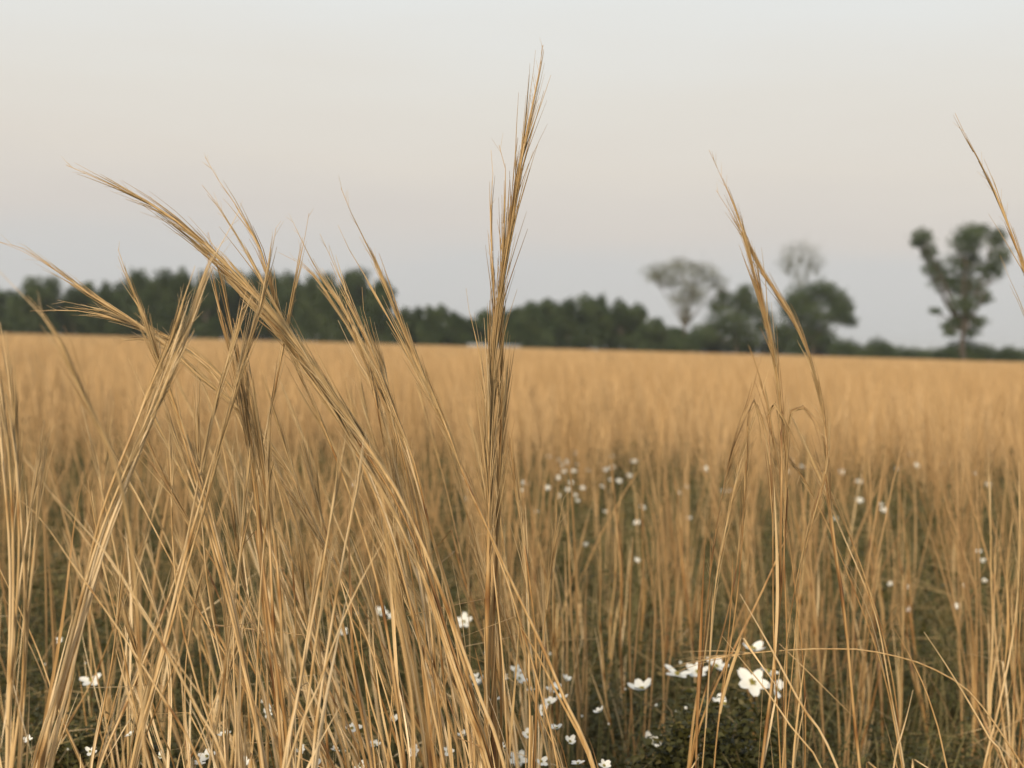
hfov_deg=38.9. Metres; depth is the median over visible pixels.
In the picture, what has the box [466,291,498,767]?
grass stalk
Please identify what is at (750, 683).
bramble flower
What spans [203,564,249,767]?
grass stalk
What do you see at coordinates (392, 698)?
grass stalk
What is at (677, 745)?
bramble bush
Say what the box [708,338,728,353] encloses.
shrub
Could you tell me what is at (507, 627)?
grass stalk
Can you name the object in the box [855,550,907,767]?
grass stalk
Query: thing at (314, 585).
grass stalk
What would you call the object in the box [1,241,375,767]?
grass stalk
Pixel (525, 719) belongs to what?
grass stalk
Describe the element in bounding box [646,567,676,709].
grass stalk
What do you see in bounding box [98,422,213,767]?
grass stalk
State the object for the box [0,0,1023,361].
sky
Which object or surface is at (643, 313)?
tree
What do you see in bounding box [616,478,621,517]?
bramble flower
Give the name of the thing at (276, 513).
grass stalk
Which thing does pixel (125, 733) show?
grass stalk
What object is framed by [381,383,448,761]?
grass stalk
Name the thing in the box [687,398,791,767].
grass stalk
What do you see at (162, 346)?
grass stalk
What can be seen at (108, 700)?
grass stalk
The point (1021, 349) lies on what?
shrub
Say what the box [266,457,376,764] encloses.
grass stalk
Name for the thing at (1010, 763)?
grass stalk
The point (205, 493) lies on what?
grass stalk
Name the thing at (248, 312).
tree
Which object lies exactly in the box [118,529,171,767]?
grass stalk
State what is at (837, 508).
grass stalk
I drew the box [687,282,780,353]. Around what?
slim topped tree
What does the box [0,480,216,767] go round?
grass stalk
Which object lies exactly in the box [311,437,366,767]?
grass stalk
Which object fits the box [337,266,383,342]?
tree
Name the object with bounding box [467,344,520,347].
shed
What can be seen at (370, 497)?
grass stalk
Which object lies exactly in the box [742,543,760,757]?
grass stalk
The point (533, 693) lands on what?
grass stalk
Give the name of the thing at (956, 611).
grass stalk
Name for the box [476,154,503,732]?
grass stalk
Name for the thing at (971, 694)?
grass stalk
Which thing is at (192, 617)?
grass stalk
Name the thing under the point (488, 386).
grass stalk
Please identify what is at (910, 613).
grass stalk
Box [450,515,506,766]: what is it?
grass stalk
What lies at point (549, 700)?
bramble flower
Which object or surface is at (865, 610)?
grass stalk
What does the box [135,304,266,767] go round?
grass stalk
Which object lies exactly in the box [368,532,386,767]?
grass stalk
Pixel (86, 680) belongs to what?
bramble flower
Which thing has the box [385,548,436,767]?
grass stalk
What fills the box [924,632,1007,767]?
grass stalk
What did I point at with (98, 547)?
grass stalk
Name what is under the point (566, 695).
bramble flower
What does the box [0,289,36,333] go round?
tree
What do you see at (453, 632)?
grass stalk
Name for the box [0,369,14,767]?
grass stalk
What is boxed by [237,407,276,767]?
grass stalk
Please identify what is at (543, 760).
bramble flower
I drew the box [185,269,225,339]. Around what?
tree
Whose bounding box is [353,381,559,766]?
grass stalk
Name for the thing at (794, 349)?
shrub
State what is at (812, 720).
grass stalk
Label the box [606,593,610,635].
grass stalk
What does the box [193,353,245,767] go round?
grass stalk
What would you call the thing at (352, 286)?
tree
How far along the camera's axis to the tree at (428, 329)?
232.24 m
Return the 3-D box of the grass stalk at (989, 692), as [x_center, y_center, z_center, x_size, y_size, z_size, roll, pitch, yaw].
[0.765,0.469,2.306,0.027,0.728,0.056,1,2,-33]
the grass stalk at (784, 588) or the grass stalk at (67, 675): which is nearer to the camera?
the grass stalk at (67, 675)
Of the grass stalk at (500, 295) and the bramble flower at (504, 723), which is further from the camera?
the bramble flower at (504, 723)
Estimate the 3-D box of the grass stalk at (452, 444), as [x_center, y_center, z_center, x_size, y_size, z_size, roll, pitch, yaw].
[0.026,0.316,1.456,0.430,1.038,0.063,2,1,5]
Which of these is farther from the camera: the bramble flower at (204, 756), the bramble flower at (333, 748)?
the bramble flower at (333, 748)
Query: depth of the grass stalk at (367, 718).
1.96 m
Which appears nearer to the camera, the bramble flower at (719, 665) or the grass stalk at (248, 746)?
the grass stalk at (248, 746)
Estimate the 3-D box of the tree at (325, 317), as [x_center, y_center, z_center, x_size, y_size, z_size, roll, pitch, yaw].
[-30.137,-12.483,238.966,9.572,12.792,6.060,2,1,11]
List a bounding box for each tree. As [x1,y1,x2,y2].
[0,274,61,334]
[0,288,13,333]
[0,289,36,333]
[37,274,64,335]
[54,285,93,335]
[69,280,108,335]
[81,280,127,336]
[108,280,135,336]
[117,266,154,337]
[127,267,186,336]
[151,266,207,338]
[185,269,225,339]
[209,271,246,339]
[228,268,268,340]
[240,269,269,339]
[255,270,286,340]
[261,269,307,341]
[289,272,325,342]
[301,270,352,343]
[335,267,362,342]
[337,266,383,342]
[349,275,409,345]
[387,306,411,343]
[405,304,426,344]
[414,305,445,345]
[434,303,449,343]
[439,310,474,346]
[457,318,487,345]
[475,308,491,342]
[485,309,518,344]
[505,305,534,348]
[511,299,555,348]
[536,297,564,348]
[549,296,589,349]
[571,291,609,349]
[582,293,624,350]
[605,297,643,350]
[617,301,649,350]
[629,316,672,351]
[637,250,729,335]
[657,325,698,352]
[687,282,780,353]
[771,236,827,316]
[771,275,859,355]
[907,221,1013,360]
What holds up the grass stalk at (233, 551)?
on the ground at (536, 629)
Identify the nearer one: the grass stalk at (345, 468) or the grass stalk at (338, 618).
the grass stalk at (345, 468)
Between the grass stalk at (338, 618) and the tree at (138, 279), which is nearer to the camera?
the grass stalk at (338, 618)
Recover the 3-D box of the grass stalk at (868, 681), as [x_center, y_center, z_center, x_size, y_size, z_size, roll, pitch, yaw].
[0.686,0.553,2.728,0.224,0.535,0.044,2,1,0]
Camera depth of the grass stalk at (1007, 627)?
2.04 m
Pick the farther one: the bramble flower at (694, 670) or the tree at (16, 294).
the tree at (16, 294)
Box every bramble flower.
[56,637,61,743]
[79,673,100,758]
[85,746,96,764]
[126,731,133,758]
[198,748,214,767]
[217,730,230,741]
[331,745,339,765]
[338,628,346,749]
[346,722,361,767]
[370,740,380,752]
[377,606,387,683]
[387,614,394,757]
[391,714,397,765]
[410,744,418,759]
[444,746,454,767]
[457,612,471,747]
[457,729,465,759]
[472,675,482,765]
[503,674,507,767]
[510,664,521,767]
[510,750,526,764]
[514,671,527,750]
[522,728,528,767]
[537,756,547,767]
[539,704,547,756]
[545,696,556,767]
[546,682,561,733]
[551,723,561,767]
[556,693,567,763]
[563,674,571,767]
[565,734,575,767]
[571,760,584,767]
[583,542,587,619]
[593,706,602,767]
[599,759,610,767]
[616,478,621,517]
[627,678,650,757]
[634,557,639,614]
[645,731,659,748]
[665,664,690,756]
[686,661,707,721]
[707,656,728,722]
[712,693,725,721]
[737,668,768,739]
[741,640,765,753]
[761,667,778,713]
[767,679,782,752]
[857,497,863,547]
[880,507,885,544]
[884,581,892,664]
[953,603,957,687]
[982,578,987,642]
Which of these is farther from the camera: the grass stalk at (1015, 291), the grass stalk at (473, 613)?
the grass stalk at (473, 613)
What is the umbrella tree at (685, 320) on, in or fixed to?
on the ground at (536, 629)
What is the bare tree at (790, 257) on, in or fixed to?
on the ground at (536, 629)
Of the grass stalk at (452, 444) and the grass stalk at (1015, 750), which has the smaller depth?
the grass stalk at (452, 444)
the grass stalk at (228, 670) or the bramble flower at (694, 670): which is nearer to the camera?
the grass stalk at (228, 670)
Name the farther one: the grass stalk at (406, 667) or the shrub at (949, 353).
the shrub at (949, 353)
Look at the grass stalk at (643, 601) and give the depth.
3.31 m
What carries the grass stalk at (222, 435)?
on the ground at (536, 629)
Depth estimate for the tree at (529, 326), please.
233.85 m
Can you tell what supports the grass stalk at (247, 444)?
on the ground at (536, 629)
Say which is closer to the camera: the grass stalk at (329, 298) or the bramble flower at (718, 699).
the grass stalk at (329, 298)
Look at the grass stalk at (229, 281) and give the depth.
1.46 m
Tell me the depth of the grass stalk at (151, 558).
2.06 m
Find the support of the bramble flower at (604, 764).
on the undergrowth
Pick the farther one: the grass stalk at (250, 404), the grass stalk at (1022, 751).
the grass stalk at (1022, 751)
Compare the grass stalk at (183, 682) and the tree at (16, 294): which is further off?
the tree at (16, 294)
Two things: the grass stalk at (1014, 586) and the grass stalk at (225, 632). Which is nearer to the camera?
the grass stalk at (225, 632)
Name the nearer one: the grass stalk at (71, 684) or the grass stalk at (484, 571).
the grass stalk at (484, 571)
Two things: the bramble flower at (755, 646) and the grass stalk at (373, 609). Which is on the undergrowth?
the bramble flower at (755, 646)
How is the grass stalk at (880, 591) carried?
on the ground at (536, 629)
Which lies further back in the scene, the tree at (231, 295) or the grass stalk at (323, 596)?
the tree at (231, 295)
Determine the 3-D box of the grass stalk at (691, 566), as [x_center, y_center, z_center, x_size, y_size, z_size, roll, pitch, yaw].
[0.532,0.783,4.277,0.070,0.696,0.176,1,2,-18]
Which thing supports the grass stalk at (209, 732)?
on the ground at (536, 629)
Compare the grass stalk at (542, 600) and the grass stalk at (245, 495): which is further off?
the grass stalk at (542, 600)
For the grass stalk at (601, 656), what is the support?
on the ground at (536, 629)
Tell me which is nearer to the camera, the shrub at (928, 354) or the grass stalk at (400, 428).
the grass stalk at (400, 428)
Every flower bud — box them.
[44,663,45,711]
[84,662,85,748]
[351,619,356,696]
[580,715,582,767]
[607,723,609,759]
[621,688,625,767]
[673,661,681,736]
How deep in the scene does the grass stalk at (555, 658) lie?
2.54 m
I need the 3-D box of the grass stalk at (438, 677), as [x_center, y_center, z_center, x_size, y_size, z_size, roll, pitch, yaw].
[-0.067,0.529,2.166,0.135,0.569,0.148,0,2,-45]
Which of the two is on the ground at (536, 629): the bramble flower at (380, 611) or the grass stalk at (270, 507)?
the grass stalk at (270, 507)
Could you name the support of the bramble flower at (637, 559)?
on the undergrowth
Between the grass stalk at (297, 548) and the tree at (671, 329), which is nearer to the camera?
the grass stalk at (297, 548)
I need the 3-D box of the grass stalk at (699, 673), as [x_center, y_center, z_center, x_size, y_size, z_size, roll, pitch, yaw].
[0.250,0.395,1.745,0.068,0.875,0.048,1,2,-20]
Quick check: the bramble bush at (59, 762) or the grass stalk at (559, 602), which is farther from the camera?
the grass stalk at (559, 602)
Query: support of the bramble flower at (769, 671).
on the undergrowth
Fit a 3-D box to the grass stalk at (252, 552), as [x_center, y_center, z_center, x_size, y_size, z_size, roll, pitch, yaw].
[-0.422,0.379,2.425,0.375,0.836,0.026,2,2,14]
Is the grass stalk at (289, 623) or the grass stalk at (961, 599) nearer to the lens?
the grass stalk at (289, 623)
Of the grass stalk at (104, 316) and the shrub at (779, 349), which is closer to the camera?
the grass stalk at (104, 316)
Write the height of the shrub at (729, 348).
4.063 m
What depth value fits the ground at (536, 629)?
4.36 m
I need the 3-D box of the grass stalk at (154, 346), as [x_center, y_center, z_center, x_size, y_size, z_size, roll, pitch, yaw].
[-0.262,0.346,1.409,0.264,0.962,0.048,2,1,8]
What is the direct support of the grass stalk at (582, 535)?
on the ground at (536, 629)
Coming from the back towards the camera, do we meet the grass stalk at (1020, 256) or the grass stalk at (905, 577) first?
the grass stalk at (905, 577)
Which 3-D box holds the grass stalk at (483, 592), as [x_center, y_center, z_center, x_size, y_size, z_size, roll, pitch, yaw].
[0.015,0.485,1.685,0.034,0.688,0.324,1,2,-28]
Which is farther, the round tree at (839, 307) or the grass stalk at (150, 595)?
the round tree at (839, 307)
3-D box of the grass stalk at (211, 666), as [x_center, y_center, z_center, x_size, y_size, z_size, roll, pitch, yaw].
[-0.438,0.440,2.172,0.310,0.726,0.077,0,2,-41]
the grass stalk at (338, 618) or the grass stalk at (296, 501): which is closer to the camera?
the grass stalk at (296, 501)
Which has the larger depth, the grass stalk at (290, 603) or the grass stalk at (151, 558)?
the grass stalk at (151, 558)
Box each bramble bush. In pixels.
[24,708,180,767]
[445,754,476,767]
[617,680,801,767]
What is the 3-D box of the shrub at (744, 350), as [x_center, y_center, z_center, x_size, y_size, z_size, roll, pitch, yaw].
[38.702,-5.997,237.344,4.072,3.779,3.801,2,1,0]
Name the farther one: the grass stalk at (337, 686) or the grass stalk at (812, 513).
the grass stalk at (337, 686)
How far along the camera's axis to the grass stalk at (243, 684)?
1.63 m
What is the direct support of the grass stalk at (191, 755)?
on the ground at (536, 629)
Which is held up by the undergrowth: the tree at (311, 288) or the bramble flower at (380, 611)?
the bramble flower at (380, 611)
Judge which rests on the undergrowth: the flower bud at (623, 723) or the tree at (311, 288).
the flower bud at (623, 723)
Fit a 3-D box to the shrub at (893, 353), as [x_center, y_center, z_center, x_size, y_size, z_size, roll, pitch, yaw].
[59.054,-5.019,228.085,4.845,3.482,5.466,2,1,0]
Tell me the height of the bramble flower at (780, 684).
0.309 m
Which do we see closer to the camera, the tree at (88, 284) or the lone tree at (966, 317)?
the lone tree at (966, 317)
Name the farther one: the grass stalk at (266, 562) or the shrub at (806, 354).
the shrub at (806, 354)
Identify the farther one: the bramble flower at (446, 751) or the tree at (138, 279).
the tree at (138, 279)
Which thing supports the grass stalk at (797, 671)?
on the ground at (536, 629)
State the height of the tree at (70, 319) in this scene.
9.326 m
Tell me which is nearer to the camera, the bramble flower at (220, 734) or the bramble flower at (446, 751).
the bramble flower at (446, 751)
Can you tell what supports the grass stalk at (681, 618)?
on the ground at (536, 629)
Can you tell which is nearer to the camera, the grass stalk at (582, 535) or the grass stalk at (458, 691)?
the grass stalk at (458, 691)
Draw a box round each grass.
[0,332,1023,375]
[0,337,1023,532]
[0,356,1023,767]
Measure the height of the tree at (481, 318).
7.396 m
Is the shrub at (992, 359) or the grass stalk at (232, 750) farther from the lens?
the shrub at (992, 359)
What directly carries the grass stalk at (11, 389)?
on the ground at (536, 629)
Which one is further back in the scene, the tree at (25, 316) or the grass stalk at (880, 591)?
the tree at (25, 316)
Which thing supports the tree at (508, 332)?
on the ground at (536, 629)
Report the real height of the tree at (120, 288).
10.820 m
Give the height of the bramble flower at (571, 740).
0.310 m
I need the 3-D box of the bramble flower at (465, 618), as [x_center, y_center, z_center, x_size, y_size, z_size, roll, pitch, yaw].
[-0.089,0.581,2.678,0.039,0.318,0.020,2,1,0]
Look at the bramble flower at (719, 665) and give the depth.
2.40 m
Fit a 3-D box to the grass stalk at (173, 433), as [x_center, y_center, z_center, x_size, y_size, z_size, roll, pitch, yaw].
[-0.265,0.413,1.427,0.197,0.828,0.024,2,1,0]
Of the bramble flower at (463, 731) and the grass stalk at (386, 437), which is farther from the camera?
the grass stalk at (386, 437)
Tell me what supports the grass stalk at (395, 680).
on the ground at (536, 629)
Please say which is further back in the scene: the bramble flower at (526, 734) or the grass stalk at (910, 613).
the grass stalk at (910, 613)
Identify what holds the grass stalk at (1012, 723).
on the ground at (536, 629)
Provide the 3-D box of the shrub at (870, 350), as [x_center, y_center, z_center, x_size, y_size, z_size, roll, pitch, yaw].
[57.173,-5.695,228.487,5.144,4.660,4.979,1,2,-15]
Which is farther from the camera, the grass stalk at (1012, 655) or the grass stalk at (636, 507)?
the grass stalk at (636, 507)
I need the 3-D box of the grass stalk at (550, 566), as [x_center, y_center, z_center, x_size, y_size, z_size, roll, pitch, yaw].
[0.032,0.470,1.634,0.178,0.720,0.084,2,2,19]
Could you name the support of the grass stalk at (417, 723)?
on the ground at (536, 629)
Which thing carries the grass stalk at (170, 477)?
on the ground at (536, 629)
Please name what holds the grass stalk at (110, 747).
on the ground at (536, 629)
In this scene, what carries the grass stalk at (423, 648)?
on the ground at (536, 629)
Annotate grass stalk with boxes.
[0,242,329,767]
[0,272,145,767]
[0,323,21,767]
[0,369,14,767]
[0,372,31,765]
[0,441,22,767]
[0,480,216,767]
[0,569,86,767]
[0,590,46,767]
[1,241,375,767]
[2,361,29,767]
[10,413,53,754]
[10,440,259,767]
[14,422,54,759]
[17,532,37,767]
[25,277,201,767]
[28,338,181,767]
[31,200,242,767]
[37,267,194,767]
[38,304,268,767]
[43,267,211,766]
[44,294,191,767]
[46,531,148,761]
[52,494,227,767]
[55,300,302,767]
[58,528,108,751]
[61,156,505,767]
[62,436,136,741]
[63,392,114,736]
[64,364,321,767]
[76,548,185,762]
[77,556,119,767]
[78,405,151,767]
[80,537,140,767]
[81,477,157,767]
[85,452,169,767]
[86,221,283,767]
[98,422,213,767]
[100,410,223,767]
[104,575,140,728]
[105,335,252,767]
[110,561,165,767]
[111,594,174,767]
[118,249,260,767]
[118,438,307,761]
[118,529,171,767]
[120,495,213,767]
[127,349,252,767]
[128,358,322,767]
[128,398,300,764]
[129,282,253,767]
[132,200,487,767]
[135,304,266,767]
[136,439,334,767]
[136,553,179,740]
[140,529,192,767]
[140,607,230,767]
[150,196,493,767]
[155,387,266,767]
[165,358,322,740]
[170,525,310,754]
[176,427,375,767]
[180,565,210,767]
[181,434,257,718]
[184,482,247,767]
[189,570,256,767]
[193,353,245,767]
[193,573,237,767]
[195,600,230,767]
[198,538,229,767]
[202,185,445,767]
[202,233,284,755]
[202,399,397,767]
[203,251,292,767]
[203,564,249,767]
[204,155,406,767]
[205,392,369,767]
[207,208,313,767]
[209,598,250,767]
[210,594,256,767]
[213,488,296,767]
[215,462,349,767]
[222,494,248,752]
[224,476,277,736]
[229,440,278,747]
[233,320,298,767]
[233,431,254,767]
[234,418,326,767]
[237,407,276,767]
[238,319,295,767]
[240,497,338,767]
[241,418,354,767]
[251,283,512,767]
[251,429,329,767]
[258,358,367,767]
[258,474,325,742]
[259,547,283,734]
[262,530,377,767]
[266,438,331,727]
[266,456,409,767]
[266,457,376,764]
[269,515,349,767]
[274,368,422,763]
[277,337,490,767]
[280,451,422,764]
[282,433,346,767]
[282,512,356,736]
[284,255,447,755]
[285,534,337,767]
[286,461,380,767]
[286,523,394,767]
[288,218,459,767]
[289,531,338,767]
[290,487,439,767]
[291,373,548,706]
[293,405,393,767]
[298,448,363,766]
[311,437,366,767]
[319,499,344,762]
[320,235,472,767]
[322,268,451,767]
[327,376,427,767]
[331,264,475,767]
[338,321,441,767]
[339,179,598,767]
[339,228,558,767]
[340,350,428,767]
[341,289,454,767]
[346,436,455,766]
[351,395,465,767]
[351,526,410,754]
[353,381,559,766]
[354,348,425,767]
[360,292,453,767]
[360,499,480,767]
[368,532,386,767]
[371,135,514,767]
[372,441,414,767]
[372,516,467,767]
[373,548,410,767]
[377,423,398,767]
[378,465,490,751]
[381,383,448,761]
[382,452,471,767]
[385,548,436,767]
[390,558,490,752]
[398,601,432,767]
[400,466,482,745]
[412,560,463,760]
[413,372,519,767]
[418,512,444,767]
[428,560,477,767]
[443,411,518,767]
[448,553,530,767]
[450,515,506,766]
[458,40,550,767]
[462,376,524,750]
[464,517,480,766]
[465,404,527,755]
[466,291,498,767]
[467,493,517,767]
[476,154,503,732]
[480,490,569,767]
[480,500,533,767]
[480,545,566,767]
[481,323,509,767]
[494,470,550,767]
[495,340,518,767]
[506,451,562,767]
[508,432,537,767]
[532,514,562,756]
[535,504,590,677]
[537,559,545,767]
[538,489,562,767]
[545,560,582,752]
[556,488,619,678]
[573,529,585,619]
[589,533,617,767]
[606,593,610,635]
[607,443,627,763]
[607,486,625,736]
[615,569,632,664]
[619,535,633,724]
[632,451,646,637]
[634,483,649,693]
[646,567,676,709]
[666,648,1023,767]
[671,457,700,740]
[677,597,693,699]
[679,477,697,613]
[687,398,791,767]
[690,528,704,611]
[691,367,769,767]
[695,353,762,767]
[701,586,710,657]
[704,467,749,664]
[709,151,786,767]
[713,399,779,767]
[716,188,875,767]
[717,454,753,655]
[722,636,821,767]
[740,594,838,767]
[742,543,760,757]
[748,238,825,767]
[748,346,805,767]
[755,409,902,767]
[757,514,772,642]
[763,403,804,767]
[765,450,791,667]
[777,402,831,767]
[779,446,809,767]
[782,395,828,767]
[783,401,829,767]
[788,402,927,767]
[789,495,828,767]
[801,432,901,767]
[819,573,869,759]
[825,537,916,767]
[837,464,863,663]
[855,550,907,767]
[857,505,884,649]
[858,573,870,670]
[863,459,897,704]
[868,439,888,764]
[875,575,908,762]
[893,484,939,735]
[893,626,947,767]
[893,691,912,767]
[896,566,935,759]
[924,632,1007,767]
[935,536,962,655]
[939,570,963,646]
[951,512,1023,767]
[953,114,1023,286]
[954,563,1023,767]
[954,565,970,744]
[962,572,1008,767]
[969,517,1023,767]
[969,608,1023,746]
[983,480,1023,767]
[985,450,1004,767]
[986,543,1023,767]
[987,511,1023,767]
[1000,256,1023,314]
[1010,536,1023,632]
[1014,726,1023,767]
[1020,741,1023,766]
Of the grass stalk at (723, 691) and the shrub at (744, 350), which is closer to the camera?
the grass stalk at (723, 691)
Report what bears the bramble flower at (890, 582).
on the undergrowth
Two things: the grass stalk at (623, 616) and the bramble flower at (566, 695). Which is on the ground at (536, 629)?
the grass stalk at (623, 616)
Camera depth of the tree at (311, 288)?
239.84 m
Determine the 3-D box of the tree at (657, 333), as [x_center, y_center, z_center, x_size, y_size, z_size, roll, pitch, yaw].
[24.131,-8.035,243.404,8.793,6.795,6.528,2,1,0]
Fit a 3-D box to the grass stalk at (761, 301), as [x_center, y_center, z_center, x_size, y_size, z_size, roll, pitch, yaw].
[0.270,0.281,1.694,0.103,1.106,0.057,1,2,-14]
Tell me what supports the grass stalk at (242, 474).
on the ground at (536, 629)
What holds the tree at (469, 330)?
on the ground at (536, 629)
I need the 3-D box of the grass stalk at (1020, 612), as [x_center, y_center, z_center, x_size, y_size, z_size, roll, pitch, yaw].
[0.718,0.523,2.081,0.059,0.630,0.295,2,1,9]
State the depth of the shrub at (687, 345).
229.99 m
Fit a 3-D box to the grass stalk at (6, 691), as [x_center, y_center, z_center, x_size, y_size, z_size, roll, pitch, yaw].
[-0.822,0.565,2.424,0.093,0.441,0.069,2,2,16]
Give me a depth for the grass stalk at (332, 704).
2.26 m
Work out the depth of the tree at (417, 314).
245.07 m
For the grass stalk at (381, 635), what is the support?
on the ground at (536, 629)
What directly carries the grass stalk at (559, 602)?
on the ground at (536, 629)
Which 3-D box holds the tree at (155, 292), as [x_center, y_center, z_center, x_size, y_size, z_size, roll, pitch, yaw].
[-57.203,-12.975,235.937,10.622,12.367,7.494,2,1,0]
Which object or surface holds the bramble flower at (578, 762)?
on the undergrowth
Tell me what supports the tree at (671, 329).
on the ground at (536, 629)
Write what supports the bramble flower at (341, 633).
on the undergrowth
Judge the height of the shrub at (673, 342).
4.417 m
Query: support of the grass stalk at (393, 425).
on the ground at (536, 629)
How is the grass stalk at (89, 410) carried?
on the ground at (536, 629)
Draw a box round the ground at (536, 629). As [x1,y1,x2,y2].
[0,339,1023,767]
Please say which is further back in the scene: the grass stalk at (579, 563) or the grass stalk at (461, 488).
the grass stalk at (579, 563)
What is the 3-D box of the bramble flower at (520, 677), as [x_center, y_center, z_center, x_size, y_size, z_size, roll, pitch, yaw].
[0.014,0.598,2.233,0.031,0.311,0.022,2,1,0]
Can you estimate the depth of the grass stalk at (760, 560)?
4.31 m
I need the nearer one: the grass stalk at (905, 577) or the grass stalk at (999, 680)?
the grass stalk at (999, 680)
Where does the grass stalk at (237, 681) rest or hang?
on the ground at (536, 629)
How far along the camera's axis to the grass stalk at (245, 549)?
2.33 m
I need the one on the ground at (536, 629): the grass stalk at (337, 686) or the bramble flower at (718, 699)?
the grass stalk at (337, 686)
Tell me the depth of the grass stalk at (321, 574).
1.28 m
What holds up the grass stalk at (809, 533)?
on the ground at (536, 629)
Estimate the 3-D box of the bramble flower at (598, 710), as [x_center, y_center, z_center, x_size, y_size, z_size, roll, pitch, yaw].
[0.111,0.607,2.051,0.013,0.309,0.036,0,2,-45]
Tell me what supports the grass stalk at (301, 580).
on the ground at (536, 629)
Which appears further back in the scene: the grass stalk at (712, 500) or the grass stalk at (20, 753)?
the grass stalk at (712, 500)
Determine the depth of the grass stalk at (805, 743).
1.34 m
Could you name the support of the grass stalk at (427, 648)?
on the ground at (536, 629)
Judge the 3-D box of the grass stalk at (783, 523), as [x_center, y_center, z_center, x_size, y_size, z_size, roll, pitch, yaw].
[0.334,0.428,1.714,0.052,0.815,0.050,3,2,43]
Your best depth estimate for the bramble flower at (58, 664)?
2.41 m
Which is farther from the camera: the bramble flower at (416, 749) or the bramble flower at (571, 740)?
the bramble flower at (571, 740)
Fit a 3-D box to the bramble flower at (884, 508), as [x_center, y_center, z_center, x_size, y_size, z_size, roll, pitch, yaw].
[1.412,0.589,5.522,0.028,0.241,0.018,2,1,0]
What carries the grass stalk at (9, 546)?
on the ground at (536, 629)
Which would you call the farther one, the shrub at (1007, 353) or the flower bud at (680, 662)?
the shrub at (1007, 353)
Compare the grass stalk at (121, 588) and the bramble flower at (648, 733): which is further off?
the bramble flower at (648, 733)
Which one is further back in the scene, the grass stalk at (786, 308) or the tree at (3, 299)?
the tree at (3, 299)
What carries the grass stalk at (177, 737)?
on the ground at (536, 629)
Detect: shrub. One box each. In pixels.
[666,329,689,351]
[674,332,702,352]
[697,335,724,353]
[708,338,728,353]
[722,340,739,353]
[738,337,760,353]
[756,339,775,354]
[767,340,788,354]
[785,336,805,355]
[802,344,819,356]
[814,341,832,356]
[826,335,855,357]
[844,338,863,357]
[857,335,892,358]
[876,344,901,358]
[891,344,914,358]
[902,345,924,359]
[917,346,940,359]
[932,346,957,359]
[935,337,998,361]
[983,348,1002,361]
[993,344,1023,362]
[1019,348,1023,362]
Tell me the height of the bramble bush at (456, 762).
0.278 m
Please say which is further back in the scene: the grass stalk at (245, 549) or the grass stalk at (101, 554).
the grass stalk at (245, 549)
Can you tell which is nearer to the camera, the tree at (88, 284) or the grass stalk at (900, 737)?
the grass stalk at (900, 737)
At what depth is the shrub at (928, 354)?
241.56 m
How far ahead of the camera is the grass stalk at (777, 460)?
1.75 m
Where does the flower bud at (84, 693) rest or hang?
on the undergrowth
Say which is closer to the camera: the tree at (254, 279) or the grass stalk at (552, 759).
the grass stalk at (552, 759)
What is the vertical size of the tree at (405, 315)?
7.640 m
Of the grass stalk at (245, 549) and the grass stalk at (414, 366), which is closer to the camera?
the grass stalk at (414, 366)
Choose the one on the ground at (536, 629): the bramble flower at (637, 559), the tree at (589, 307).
the tree at (589, 307)
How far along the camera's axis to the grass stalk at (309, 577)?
1.61 m
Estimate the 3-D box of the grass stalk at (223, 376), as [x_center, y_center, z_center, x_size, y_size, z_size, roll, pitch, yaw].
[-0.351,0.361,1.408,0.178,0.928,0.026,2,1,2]
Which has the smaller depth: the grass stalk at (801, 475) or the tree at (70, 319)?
the grass stalk at (801, 475)
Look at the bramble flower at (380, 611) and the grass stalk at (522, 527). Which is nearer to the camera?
the grass stalk at (522, 527)
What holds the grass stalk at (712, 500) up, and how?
on the ground at (536, 629)
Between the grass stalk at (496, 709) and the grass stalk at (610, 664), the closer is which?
the grass stalk at (496, 709)
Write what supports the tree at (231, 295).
on the ground at (536, 629)
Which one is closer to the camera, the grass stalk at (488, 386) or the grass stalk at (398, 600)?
the grass stalk at (488, 386)
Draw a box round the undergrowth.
[0,426,1023,767]
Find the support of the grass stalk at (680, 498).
on the ground at (536, 629)
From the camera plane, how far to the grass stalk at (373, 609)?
1.68 m
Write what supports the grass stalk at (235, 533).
on the ground at (536, 629)
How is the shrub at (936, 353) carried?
on the ground at (536, 629)
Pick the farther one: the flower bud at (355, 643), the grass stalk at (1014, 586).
the grass stalk at (1014, 586)
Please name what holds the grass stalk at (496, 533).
on the ground at (536, 629)
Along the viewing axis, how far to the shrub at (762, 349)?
241.69 m
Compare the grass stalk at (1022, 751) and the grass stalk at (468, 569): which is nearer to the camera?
the grass stalk at (468, 569)
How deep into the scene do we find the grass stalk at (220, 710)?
2.04 m
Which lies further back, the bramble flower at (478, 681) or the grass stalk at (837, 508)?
the bramble flower at (478, 681)
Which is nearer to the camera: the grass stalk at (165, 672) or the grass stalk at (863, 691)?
the grass stalk at (165, 672)
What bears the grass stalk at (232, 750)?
on the ground at (536, 629)
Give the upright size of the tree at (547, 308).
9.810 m
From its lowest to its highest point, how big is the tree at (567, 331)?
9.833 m
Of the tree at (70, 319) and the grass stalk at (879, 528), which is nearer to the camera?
the grass stalk at (879, 528)
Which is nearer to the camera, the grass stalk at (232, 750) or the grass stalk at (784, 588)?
the grass stalk at (232, 750)
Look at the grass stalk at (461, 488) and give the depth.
1.89 m

